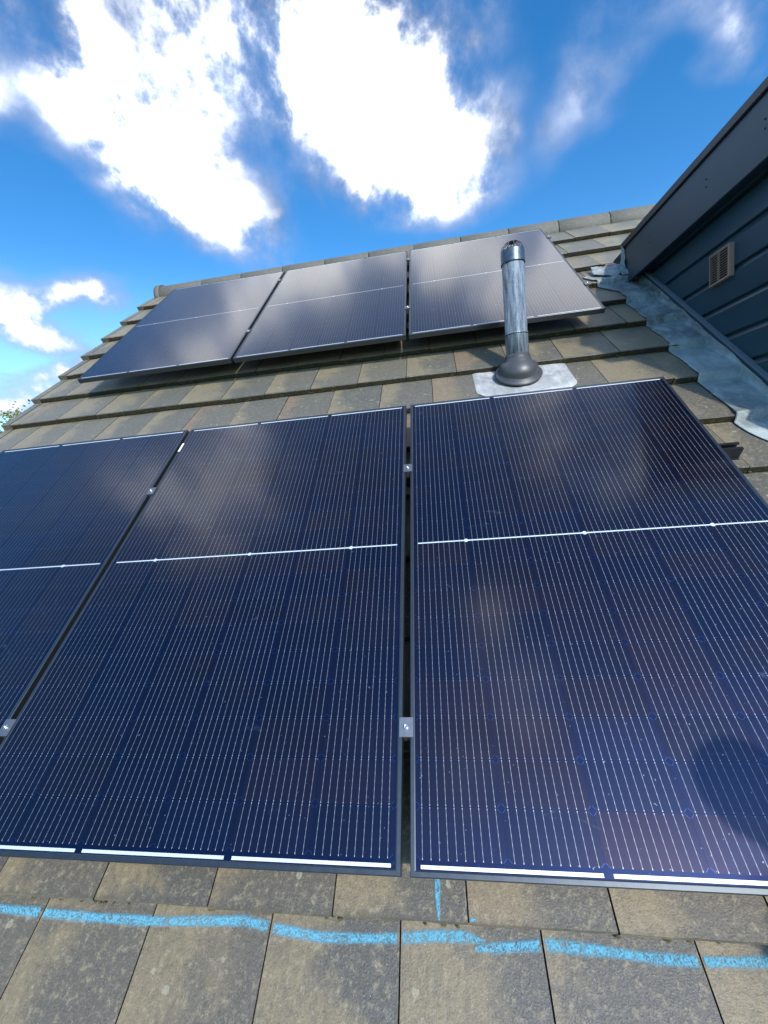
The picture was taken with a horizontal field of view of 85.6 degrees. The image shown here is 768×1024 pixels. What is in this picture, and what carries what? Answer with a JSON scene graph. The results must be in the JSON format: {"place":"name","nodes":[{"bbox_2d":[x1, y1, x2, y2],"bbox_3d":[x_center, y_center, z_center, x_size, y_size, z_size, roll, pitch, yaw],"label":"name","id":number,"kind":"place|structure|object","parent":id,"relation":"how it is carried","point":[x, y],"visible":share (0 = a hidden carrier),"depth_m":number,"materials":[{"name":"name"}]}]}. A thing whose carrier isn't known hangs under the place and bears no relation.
{"place":"outdoors","nodes":[
{"label":"outdoors","id":0,"kind":"place"},
{"bbox_2d":[0,0,767,431],"label":"sky","id":1,"kind":"structure","parent":0,"point":[145,145],"materials":[{"name":"blue"}]},
{"label":"ground","id":2,"kind":"structure","parent":0,"visible":0},
{"bbox_2d":[0,399,29,432],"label":"broadleaf tree","id":3,"kind":"object","parent":2,"relation":"on","point":[13,415],"visible":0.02,"depth_m":20.94,"materials":[{"name":"green plant"}]},
{"bbox_2d":[0,76,767,1023],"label":"house","id":4,"kind":"structure","parent":2,"relation":"on","point":[676,276],"depth_m":0.98,"materials":[{"name":"concrete"}]},
{"bbox_2d":[404,741,409,747],"bbox_3d":[-0.518,0.618,1.154,3.500,0.050,0.052,-4,46,8],"label":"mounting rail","id":5,"kind":"object","parent":4,"relation":"attached to","point":[406,744],"depth_m":1.07,"materials":[{"name":"black metal"}]},
{"bbox_2d":[0,719,16,737],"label":"panel clamp","id":6,"kind":"object","parent":5,"relation":"attached to","point":[6,727],"visible":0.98,"depth_m":1.19,"materials":[{"name":"metal"}]},
{"bbox_2d":[0,430,189,744],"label":"solar panel","id":7,"kind":"object","parent":5,"relation":"attached to","point":[70,513],"visible":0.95,"depth_m":1.77,"materials":[{"name":"blue glass"}]},
{"bbox_2d":[0,405,406,876],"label":"solar panel","id":8,"kind":"object","parent":5,"relation":"attached to","point":[220,684],"visible":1,"depth_m":1.20,"materials":[{"name":"blue glass"}]},
{"bbox_2d":[399,717,412,740],"bbox_3d":[0.057,0.542,1.036,0.035,0.038,0.045,-4,46,8],"label":"panel clamp","id":9,"kind":"object","parent":5,"relation":"attached to","point":[406,728],"visible":1,"depth_m":1.02,"materials":[{"name":"metal"}]},
{"bbox_2d":[410,377,767,895],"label":"solar panel","id":10,"kind":"object","parent":5,"relation":"attached to","point":[588,635],"visible":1,"depth_m":1.09,"materials":[{"name":"blue glass"}]},
{"bbox_2d":[472,240,576,395],"bbox_3d":[0.733,-1.038,2.235,0.517,0.803,0.264,-4,8,8],"label":"flue pipe","id":11,"kind":"object","parent":4,"relation":"on","point":[519,370],"visible":0.99,"depth_m":2.20,"materials":[{"name":"metal"}]},
{"bbox_2d":[406,442,743,486],"bbox_3d":[-0.435,-0.099,1.814,3.582,0.050,0.052,-4,46,8],"label":"mounting rail","id":12,"kind":"object","parent":4,"relation":"attached to","point":[732,450],"visible":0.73,"depth_m":1.55,"materials":[{"name":"black metal"}]},
{"bbox_2d":[146,487,156,496],"bbox_3d":[-1.040,-0.084,1.865,0.035,0.038,0.045,-4,46,8],"label":"panel clamp","id":13,"kind":"object","parent":12,"relation":"attached to","point":[150,492],"visible":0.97,"depth_m":1.85,"materials":[{"name":"metal"}]},
{"bbox_2d":[403,464,411,477],"bbox_3d":[0.099,-0.170,1.701,0.035,0.038,0.045,-4,46,8],"label":"panel clamp","id":14,"kind":"object","parent":12,"relation":"attached to","point":[407,468],"visible":1,"depth_m":1.69,"materials":[{"name":"metal"}]},
{"label":"mounting rail","id":15,"kind":"object","parent":4,"relation":"attached to","visible":0},
{"bbox_2d":[77,271,284,382],"bbox_3d":[-1.526,-1.577,3.387,1.134,0.032,1.722,-4,46,8],"label":"solar panel","id":16,"kind":"object","parent":15,"relation":"attached to","point":[202,325],"visible":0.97,"depth_m":3.19,"materials":[{"name":"blue glass"}]},
{"bbox_2d":[233,251,407,362],"bbox_3d":[-0.387,-1.663,3.222,1.134,0.032,1.722,-4,46,8],"label":"solar panel","id":17,"kind":"object","parent":15,"relation":"attached to","point":[346,304],"visible":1,"depth_m":3.02,"materials":[{"name":"blue glass"}]},
{"bbox_2d":[409,229,604,338],"bbox_3d":[0.752,-1.749,3.058,1.134,0.032,1.722,-4,46,8],"label":"solar panel","id":18,"kind":"object","parent":15,"relation":"attached to","point":[456,287],"visible":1,"depth_m":2.85,"materials":[{"name":"blue glass"}]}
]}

